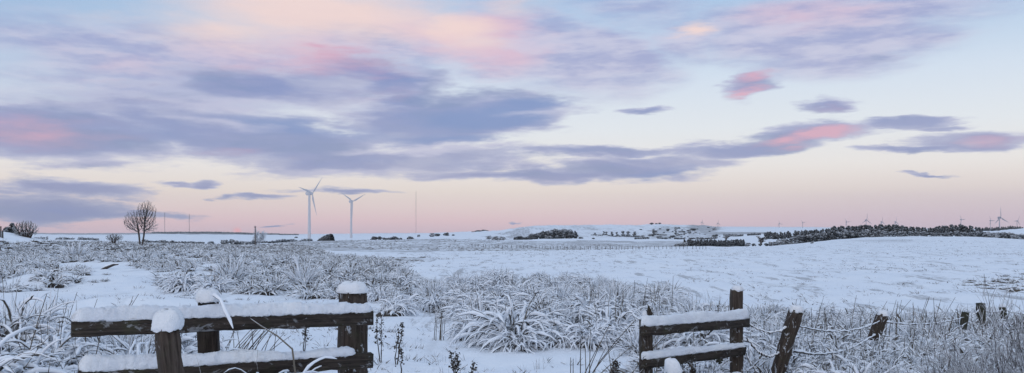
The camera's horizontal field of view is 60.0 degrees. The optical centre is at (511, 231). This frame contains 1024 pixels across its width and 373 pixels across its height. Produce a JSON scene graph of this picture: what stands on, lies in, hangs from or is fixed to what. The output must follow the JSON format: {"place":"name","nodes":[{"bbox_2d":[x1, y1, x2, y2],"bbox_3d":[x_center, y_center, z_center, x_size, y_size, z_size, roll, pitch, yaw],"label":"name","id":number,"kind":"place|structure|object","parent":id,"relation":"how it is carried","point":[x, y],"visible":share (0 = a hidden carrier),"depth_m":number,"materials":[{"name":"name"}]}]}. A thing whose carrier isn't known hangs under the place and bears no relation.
{"place":"outdoors","nodes":[
{"label":"outdoors","id":0,"kind":"place"},
{"bbox_2d":[0,224,1023,372],"bbox_3d":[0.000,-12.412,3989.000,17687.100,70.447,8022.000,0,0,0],"label":"snow ground","id":1,"kind":"structure","parent":0,"point":[497,361],"depth_m":34.21,"materials":[{"name":"snow"}]},
{"bbox_2d":[0,306,39,355],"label":"grass tussock","id":2,"kind":"object","parent":1,"relation":"on","point":[14,321],"depth_m":8.01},
{"bbox_2d":[0,296,48,317],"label":"grass tussock","id":3,"kind":"object","parent":1,"relation":"on","point":[18,305],"depth_m":12.31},
{"bbox_2d":[12,221,38,237],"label":"bare shrub","id":4,"kind":"object","parent":1,"relation":"on","point":[23,233],"visible":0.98,"depth_m":65.90,"materials":[{"name":"grey plant"}]},
{"bbox_2d":[0,326,75,372],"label":"bowed plant","id":5,"kind":"object","parent":1,"relation":"on","point":[28,361],"visible":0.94,"depth_m":6.42,"materials":[{"name":"white plant"}]},
{"bbox_2d":[1,289,80,324],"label":"grass tussock","id":6,"kind":"object","parent":1,"relation":"on","point":[54,303],"depth_m":10.99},
{"bbox_2d":[0,315,82,355],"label":"grass tussock","id":7,"kind":"object","parent":1,"relation":"on","point":[4,347],"depth_m":7.86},
{"bbox_2d":[0,265,84,355],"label":"bowed plant","id":8,"kind":"object","parent":1,"relation":"on","point":[28,318],"visible":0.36,"depth_m":8.10,"materials":[{"name":"white plant"}]},
{"bbox_2d":[38,351,77,372],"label":"grass tussock","id":9,"kind":"object","parent":1,"relation":"on","point":[71,367],"depth_m":6.83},
{"bbox_2d":[0,302,128,366],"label":"bowed plant","id":10,"kind":"object","parent":1,"relation":"on","point":[67,347],"visible":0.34,"depth_m":7.56,"materials":[{"name":"white plant"}]},
{"bbox_2d":[34,236,98,240],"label":"hedge","id":11,"kind":"object","parent":1,"relation":"on","point":[79,238],"visible":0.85,"depth_m":234.62,"materials":[{"name":"grey plant"}]},
{"bbox_2d":[55,240,91,255],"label":"grass tussock","id":12,"kind":"object","parent":1,"relation":"on","point":[72,251],"depth_m":51.87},
{"bbox_2d":[75,339,153,360],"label":"bowed plant","id":13,"kind":"object","parent":1,"relation":"on","point":[137,346],"visible":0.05,"depth_m":7.66,"materials":[{"name":"white plant"}]},
{"bbox_2d":[76,334,154,354],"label":"grass tussock","id":14,"kind":"object","parent":1,"relation":"on","point":[132,337],"depth_m":8.54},
{"bbox_2d":[123,200,156,244],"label":"bare tree","id":15,"kind":"object","parent":1,"relation":"on","point":[145,216],"visible":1,"depth_m":111.92,"materials":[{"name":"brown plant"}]},
{"bbox_2d":[111,334,185,354],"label":"bowed plant","id":16,"kind":"object","parent":1,"relation":"on","point":[147,348],"visible":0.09,"depth_m":8.10,"materials":[{"name":"white plant"}]},
{"bbox_2d":[151,308,184,372],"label":"leaning post","id":17,"kind":"object","parent":1,"relation":"on","point":[167,324],"visible":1,"depth_m":4.46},
{"bbox_2d":[144,239,213,243],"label":"hedge","id":18,"kind":"object","parent":1,"relation":"on","point":[171,241],"visible":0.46,"depth_m":411.61,"materials":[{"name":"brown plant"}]},
{"bbox_2d":[155,260,207,293],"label":"grass tussock","id":19,"kind":"object","parent":1,"relation":"on","point":[174,283],"depth_m":23.70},
{"bbox_2d":[152,332,220,353],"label":"grass tussock","id":20,"kind":"object","parent":1,"relation":"on","point":[190,348],"depth_m":9.06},
{"bbox_2d":[154,334,238,350],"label":"grass tussock","id":21,"kind":"object","parent":1,"relation":"on","point":[222,345],"depth_m":9.48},
{"bbox_2d":[188,271,235,294],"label":"grass tussock","id":22,"kind":"object","parent":1,"relation":"on","point":[218,285],"depth_m":23.25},
{"bbox_2d":[0,239,424,299],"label":"rough grass","id":23,"kind":"structure","parent":1,"relation":"on","point":[368,271],"depth_m":35.30,"materials":[{"name":"plant"}]},
{"bbox_2d":[71,281,373,372],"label":"wooden fence","id":24,"kind":"object","parent":1,"relation":"on","point":[350,314],"visible":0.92,"depth_m":5.63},
{"bbox_2d":[213,293,232,327],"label":"hanging twig","id":25,"kind":"object","parent":24,"relation":"hanging from","point":[220,299],"visible":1,"depth_m":5.38,"materials":[{"name":"white plant"}]},
{"bbox_2d":[151,231,298,234],"bbox_3d":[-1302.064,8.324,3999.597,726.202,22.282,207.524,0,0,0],"label":"wood","id":26,"kind":"object","parent":1,"relation":"on","point":[202,232],"visible":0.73,"depth_m":3915.42,"materials":[{"name":"grey plant"}]},
{"bbox_2d":[204,252,264,281],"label":"grass tussock","id":27,"kind":"object","parent":1,"relation":"on","point":[236,272],"depth_m":26.83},
{"bbox_2d":[226,329,289,349],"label":"straw tuft","id":28,"kind":"object","parent":1,"relation":"on","point":[252,334],"visible":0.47,"depth_m":10.34,"materials":[{"name":"grey plant"}]},
{"bbox_2d":[253,230,267,244],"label":"frosted sapling","id":29,"kind":"object","parent":1,"relation":"on","point":[262,235],"visible":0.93,"depth_m":157.72,"materials":[{"name":"white plant"}]},
{"bbox_2d":[220,238,312,244],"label":"hedge","id":30,"kind":"object","parent":1,"relation":"on","point":[253,241],"visible":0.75,"depth_m":523.24,"materials":[{"name":"grey plant"}]},
{"bbox_2d":[250,318,295,372],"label":"bent stem","id":31,"kind":"object","parent":1,"relation":"on","point":[290,347],"visible":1,"depth_m":5.50,"materials":[{"name":"grey plant"}]},
{"bbox_2d":[224,356,336,372],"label":"bowed plant","id":32,"kind":"object","parent":1,"relation":"on","point":[308,366],"visible":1,"depth_m":5.57,"materials":[{"name":"white plant"}]},
{"bbox_2d":[281,256,329,284],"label":"grass tussock","id":33,"kind":"object","parent":1,"relation":"on","point":[307,275],"depth_m":23.83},
{"bbox_2d":[299,178,321,238],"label":"wind turbine","id":34,"kind":"object","parent":1,"relation":"on","point":[308,193],"visible":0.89,"depth_m":1128.67,"materials":[{"name":"paint"}]},
{"bbox_2d":[342,193,364,237],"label":"wind turbine","id":35,"kind":"object","parent":1,"relation":"on","point":[351,206],"visible":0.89,"depth_m":1428.61,"materials":[{"name":"paint"}]},
{"bbox_2d":[372,314,386,362],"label":"dead weed","id":36,"kind":"object","parent":1,"relation":"on","point":[379,331],"visible":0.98,"depth_m":10.59,"materials":[{"name":"grey plant"}]},
{"bbox_2d":[367,283,399,303],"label":"grass tussock","id":37,"kind":"object","parent":1,"relation":"on","point":[374,295],"depth_m":18.92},
{"bbox_2d":[373,285,420,316],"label":"grass tussock","id":38,"kind":"object","parent":1,"relation":"on","point":[393,307],"depth_m":16.51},
{"bbox_2d":[392,322,404,364],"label":"dead weed","id":39,"kind":"object","parent":1,"relation":"on","point":[397,337],"visible":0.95,"depth_m":10.39,"materials":[{"name":"grey plant"}]},
{"bbox_2d":[394,270,427,286],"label":"grass tussock","id":40,"kind":"object","parent":1,"relation":"on","point":[404,278],"depth_m":23.39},
{"bbox_2d":[409,285,451,312],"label":"grass tussock","id":41,"kind":"object","parent":1,"relation":"on","point":[428,304],"depth_m":17.41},
{"bbox_2d":[415,277,450,295],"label":"grass tussock","id":42,"kind":"object","parent":1,"relation":"on","point":[436,285],"depth_m":18.99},
{"bbox_2d":[440,289,468,308],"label":"grass tussock","id":43,"kind":"object","parent":1,"relation":"on","point":[453,295],"depth_m":17.40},
{"bbox_2d":[448,350,464,372],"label":"dead weed","id":44,"kind":"object","parent":1,"relation":"on","point":[454,367],"visible":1,"depth_m":9.39,"materials":[{"name":"grey plant"}]},
{"bbox_2d":[440,296,477,320],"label":"grass tussock","id":45,"kind":"object","parent":1,"relation":"on","point":[449,314],"depth_m":15.47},
{"bbox_2d":[441,312,483,341],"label":"grass tussock","id":46,"kind":"object","parent":1,"relation":"on","point":[456,328],"depth_m":12.98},
{"bbox_2d":[447,271,479,284],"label":"grass tussock","id":47,"kind":"object","parent":1,"relation":"on","point":[461,281],"depth_m":23.89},
{"bbox_2d":[448,305,483,327],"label":"grass tussock","id":48,"kind":"object","parent":1,"relation":"on","point":[459,310],"depth_m":14.61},
{"bbox_2d":[443,288,505,316],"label":"grass tussock","id":49,"kind":"object","parent":1,"relation":"on","point":[488,302],"depth_m":15.88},
{"bbox_2d":[446,296,510,334],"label":"grass tussock","id":50,"kind":"object","parent":1,"relation":"on","point":[480,307],"depth_m":13.21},
{"bbox_2d":[464,278,496,295],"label":"grass tussock","id":51,"kind":"object","parent":1,"relation":"on","point":[485,285],"depth_m":18.88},
{"bbox_2d":[482,263,517,285],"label":"grass tussock","id":52,"kind":"object","parent":1,"relation":"on","point":[500,279],"depth_m":25.19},
{"bbox_2d":[484,284,519,310],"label":"grass tussock","id":53,"kind":"object","parent":1,"relation":"on","point":[506,301],"depth_m":16.31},
{"bbox_2d":[449,291,572,351],"bbox_3d":[0.016,1.226,12.289,1.729,0.888,1.835,0,0,-24],"label":"grass tussock","id":54,"kind":"object","parent":1,"relation":"on","point":[480,327],"depth_m":12.04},
{"bbox_2d":[1,272,1023,372],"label":"verge grass","id":55,"kind":"structure","parent":1,"relation":"on","point":[876,353],"depth_m":11.58,"materials":[{"name":"plant"}]},
{"bbox_2d":[475,322,553,353],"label":"grass tussock","id":56,"kind":"object","parent":1,"relation":"on","point":[523,339],"depth_m":11.56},
{"bbox_2d":[500,276,530,291],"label":"grass tussock","id":57,"kind":"object","parent":1,"relation":"on","point":[510,284],"depth_m":19.23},
{"bbox_2d":[499,274,542,299],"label":"grass tussock","id":58,"kind":"object","parent":1,"relation":"on","point":[514,290],"depth_m":18.45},
{"bbox_2d":[497,287,568,329],"bbox_3d":[0.326,1.215,12.921,1.180,0.926,1.344,0,0,-26],"label":"grass tussock","id":59,"kind":"object","parent":1,"relation":"on","point":[531,309],"depth_m":12.90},
{"bbox_2d":[47,240,1023,372],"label":"field stubble","id":60,"kind":"object","parent":1,"relation":"on","point":[438,315],"visible":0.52,"depth_m":22.51,"materials":[{"name":"plant"}]},
{"bbox_2d":[515,296,564,312],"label":"grass tussock","id":61,"kind":"object","parent":1,"relation":"on","point":[548,309],"depth_m":15.00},
{"bbox_2d":[529,269,550,279],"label":"grass tussock","id":62,"kind":"object","parent":1,"relation":"on","point":[540,275],"depth_m":29.13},
{"bbox_2d":[512,281,569,308],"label":"grass tussock","id":63,"kind":"object","parent":1,"relation":"on","point":[529,296],"depth_m":16.09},
{"bbox_2d":[533,276,570,291],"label":"grass tussock","id":64,"kind":"object","parent":1,"relation":"on","point":[550,283],"depth_m":21.32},
{"bbox_2d":[534,315,581,350],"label":"grass tussock","id":65,"kind":"object","parent":1,"relation":"on","point":[555,342],"depth_m":11.79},
{"bbox_2d":[546,282,579,301],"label":"grass tussock","id":66,"kind":"object","parent":1,"relation":"on","point":[558,291],"depth_m":19.08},
{"bbox_2d":[555,271,592,285],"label":"grass tussock","id":67,"kind":"object","parent":1,"relation":"on","point":[568,279],"depth_m":25.29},
{"bbox_2d":[571,274,595,287],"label":"grass tussock","id":68,"kind":"object","parent":1,"relation":"on","point":[586,281],"depth_m":24.09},
{"bbox_2d":[479,244,692,249],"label":"field fence","id":69,"kind":"object","parent":1,"relation":"on","point":[580,246],"visible":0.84,"depth_m":199.98,"materials":[{"name":"grey wood"}]},
{"bbox_2d":[564,285,608,303],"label":"grass tussock","id":70,"kind":"object","parent":1,"relation":"on","point":[581,295],"depth_m":16.66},
{"bbox_2d":[554,279,624,323],"bbox_3d":[1.238,1.162,14.377,1.274,0.882,1.118,0,0,3],"label":"grass tussock","id":71,"kind":"object","parent":1,"relation":"on","point":[589,306],"depth_m":14.21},
{"bbox_2d":[557,310,622,351],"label":"grass tussock","id":72,"kind":"object","parent":1,"relation":"on","point":[597,335],"depth_m":11.81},
{"bbox_2d":[592,277,628,293],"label":"grass tussock","id":73,"kind":"object","parent":1,"relation":"on","point":[612,280],"depth_m":20.78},
{"bbox_2d":[571,290,651,345],"bbox_3d":[1.449,1.204,12.540,1.437,0.880,1.618,0,0,-13],"label":"grass tussock","id":74,"kind":"object","parent":1,"relation":"on","point":[621,324],"depth_m":12.48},
{"bbox_2d":[590,280,635,299],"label":"grass tussock","id":75,"kind":"object","parent":1,"relation":"on","point":[610,293],"depth_m":17.02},
{"bbox_2d":[609,359,620,372],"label":"dead weed","id":76,"kind":"object","parent":1,"relation":"on","point":[614,368],"visible":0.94,"depth_m":8.99,"materials":[{"name":"grey plant"}]},
{"bbox_2d":[592,288,641,319],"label":"grass tussock","id":77,"kind":"object","parent":1,"relation":"on","point":[615,302],"depth_m":14.93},
{"bbox_2d":[593,285,643,308],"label":"grass tussock","id":78,"kind":"object","parent":1,"relation":"on","point":[635,300],"depth_m":15.82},
{"bbox_2d":[585,322,665,372],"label":"straw tuft","id":79,"kind":"object","parent":1,"relation":"on","point":[599,362],"visible":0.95,"depth_m":8.34,"materials":[{"name":"grey plant"}]},
{"bbox_2d":[601,320,672,354],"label":"grass tussock","id":80,"kind":"object","parent":1,"relation":"on","point":[632,338],"depth_m":10.98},
{"bbox_2d":[608,301,670,349],"bbox_3d":[1.884,1.240,11.685,1.132,0.685,0.993,0,0,-28],"label":"grass tussock","id":81,"kind":"object","parent":1,"relation":"on","point":[631,328],"depth_m":11.67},
{"bbox_2d":[617,279,672,317],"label":"straw tuft","id":82,"kind":"object","parent":1,"relation":"on","point":[645,297],"visible":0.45,"depth_m":15.02,"materials":[{"name":"grey plant"}]},
{"bbox_2d":[278,239,1023,291],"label":"heather cover","id":83,"kind":"object","parent":1,"relation":"on","point":[1005,280],"visible":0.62,"depth_m":145.67,"materials":[{"name":"white plant"}]},
{"bbox_2d":[633,283,674,301],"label":"grass tussock","id":84,"kind":"object","parent":1,"relation":"on","point":[648,294],"depth_m":17.83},
{"bbox_2d":[640,297,680,314],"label":"grass tussock","id":85,"kind":"object","parent":1,"relation":"on","point":[663,308],"depth_m":15.09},
{"bbox_2d":[625,336,701,372],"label":"grass tussock","id":86,"kind":"object","parent":1,"relation":"on","point":[659,369],"depth_m":8.89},
{"bbox_2d":[652,282,682,304],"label":"grass tussock","id":87,"kind":"object","parent":1,"relation":"on","point":[666,295],"depth_m":17.20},
{"bbox_2d":[664,357,681,372],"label":"post stump","id":88,"kind":"object","parent":1,"relation":"on","point":[671,365],"visible":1,"depth_m":6.95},
{"bbox_2d":[653,279,693,303],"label":"grass tussock","id":89,"kind":"object","parent":1,"relation":"on","point":[687,293],"depth_m":20.04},
{"bbox_2d":[634,236,717,239],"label":"hedge","id":90,"kind":"object","parent":1,"relation":"on","point":[715,237],"visible":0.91,"depth_m":1224.53,"materials":[{"name":"grey plant"}]},
{"bbox_2d":[657,293,698,311],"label":"grass tussock","id":91,"kind":"object","parent":1,"relation":"on","point":[684,303],"depth_m":16.20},
{"bbox_2d":[662,295,713,313],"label":"grass tussock","id":92,"kind":"object","parent":1,"relation":"on","point":[699,305],"depth_m":15.41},
{"bbox_2d":[680,352,696,372],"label":"dead weed","id":93,"kind":"object","parent":1,"relation":"on","point":[692,369],"visible":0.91,"depth_m":7.79,"materials":[{"name":"grey plant"}]},
{"bbox_2d":[639,285,749,372],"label":"wooden fence","id":94,"kind":"object","parent":1,"relation":"on","point":[735,320],"visible":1,"depth_m":7.90,"materials":[{"name":"wood"}]},
{"bbox_2d":[665,332,748,372],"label":"grass tussock","id":95,"kind":"object","parent":1,"relation":"on","point":[706,363],"depth_m":9.24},
{"bbox_2d":[690,291,729,311],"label":"grass tussock","id":96,"kind":"object","parent":1,"relation":"on","point":[714,308],"depth_m":15.40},
{"bbox_2d":[658,299,763,351],"bbox_3d":[2.343,1.162,11.043,1.532,0.872,1.361,0,0,43],"label":"grass tussock","id":97,"kind":"object","parent":1,"relation":"on","point":[688,337],"depth_m":10.79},
{"bbox_2d":[696,358,751,372],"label":"grass tussock","id":98,"kind":"object","parent":1,"relation":"on","point":[724,368],"depth_m":8.77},
{"bbox_2d":[703,333,761,365],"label":"grass tussock","id":99,"kind":"object","parent":1,"relation":"on","point":[751,354],"depth_m":9.85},
{"bbox_2d":[727,322,767,348],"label":"grass tussock","id":100,"kind":"object","parent":1,"relation":"on","point":[751,336],"depth_m":11.40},
{"bbox_2d":[749,327,776,350],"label":"grass tussock","id":101,"kind":"object","parent":1,"relation":"on","point":[769,339],"depth_m":11.30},
{"bbox_2d":[756,318,782,341],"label":"grass tussock","id":102,"kind":"object","parent":1,"relation":"on","point":[777,334],"depth_m":11.66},
{"bbox_2d":[794,319,820,346],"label":"grass tussock","id":103,"kind":"object","parent":1,"relation":"on","point":[798,335],"depth_m":11.24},
{"bbox_2d":[796,356,859,372],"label":"grass tussock","id":104,"kind":"object","parent":1,"relation":"on","point":[808,368],"depth_m":8.17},
{"bbox_2d":[824,230,838,239],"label":"hedgerow tree","id":105,"kind":"object","parent":1,"relation":"on","point":[833,235],"visible":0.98,"depth_m":424.30,"materials":[{"name":"black plant"}]},
{"bbox_2d":[817,304,846,321],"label":"grass tussock","id":106,"kind":"object","parent":1,"relation":"on","point":[833,313],"depth_m":15.31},
{"bbox_2d":[809,332,859,355],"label":"grass tussock","id":107,"kind":"object","parent":1,"relation":"on","point":[824,345],"depth_m":10.78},
{"bbox_2d":[830,314,862,324],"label":"grass tussock","id":108,"kind":"object","parent":1,"relation":"on","point":[848,318],"depth_m":14.02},
{"bbox_2d":[833,313,870,328],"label":"grass tussock","id":109,"kind":"object","parent":1,"relation":"on","point":[844,322],"depth_m":13.14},
{"bbox_2d":[834,344,875,369],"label":"grass tussock","id":110,"kind":"object","parent":1,"relation":"on","point":[845,361],"depth_m":9.29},
{"bbox_2d":[828,357,898,372],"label":"grass tussock","id":111,"kind":"object","parent":1,"relation":"on","point":[852,368],"depth_m":7.72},
{"bbox_2d":[860,333,899,353],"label":"grass tussock","id":112,"kind":"object","parent":1,"relation":"on","point":[871,343],"depth_m":10.85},
{"bbox_2d":[855,357,905,372],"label":"grass tussock","id":113,"kind":"object","parent":1,"relation":"on","point":[871,369],"depth_m":8.88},
{"bbox_2d":[745,302,1023,372],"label":"wire fence","id":114,"kind":"object","parent":1,"relation":"on","point":[789,332],"visible":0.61,"depth_m":8.71,"materials":[{"name":"timber"},{"name":"metal wire"},{"name":"snow"}]},
{"bbox_2d":[865,359,908,372],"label":"thorn shrub","id":115,"kind":"object","parent":1,"relation":"on","point":[884,365],"visible":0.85,"depth_m":7.61,"materials":[{"name":"grey plant"}]},
{"bbox_2d":[871,317,911,335],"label":"grass tussock","id":116,"kind":"object","parent":1,"relation":"on","point":[892,329],"depth_m":13.46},
{"bbox_2d":[796,295,997,351],"bbox_3d":[5.345,1.263,11.943,3.480,0.586,3.769,0,0,27],"label":"straw tuft","id":117,"kind":"object","parent":1,"relation":"on","point":[869,326],"visible":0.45,"depth_m":12.10,"materials":[{"name":"grey plant"}]},
{"bbox_2d":[884,346,934,367],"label":"grass tussock","id":118,"kind":"object","parent":1,"relation":"on","point":[910,356],"depth_m":9.60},
{"bbox_2d":[891,318,930,336],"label":"grass tussock","id":119,"kind":"object","parent":1,"relation":"on","point":[907,329],"depth_m":12.90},
{"bbox_2d":[821,298,1016,341],"bbox_3d":[6.318,1.286,13.352,4.010,0.638,3.852,0,0,0],"label":"straw tuft","id":120,"kind":"object","parent":1,"relation":"on","point":[925,318],"visible":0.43,"depth_m":12.79,"materials":[{"name":"grey plant"}]},
{"bbox_2d":[910,309,948,324],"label":"grass tussock","id":121,"kind":"object","parent":1,"relation":"on","point":[929,317],"depth_m":14.74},
{"bbox_2d":[885,274,1023,372],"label":"thorn shrub","id":122,"kind":"object","parent":1,"relation":"on","point":[1018,349],"visible":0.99,"depth_m":6.69,"materials":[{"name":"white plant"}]},
{"bbox_2d":[896,334,1022,372],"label":"thorn shrub","id":123,"kind":"object","parent":1,"relation":"on","point":[953,344],"visible":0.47,"depth_m":7.08,"materials":[{"name":"grey plant"}]},
{"bbox_2d":[0,0,1023,233],"label":"sky","id":124,"kind":"structure","parent":0,"point":[491,115],"materials":[{"name":"blue"}]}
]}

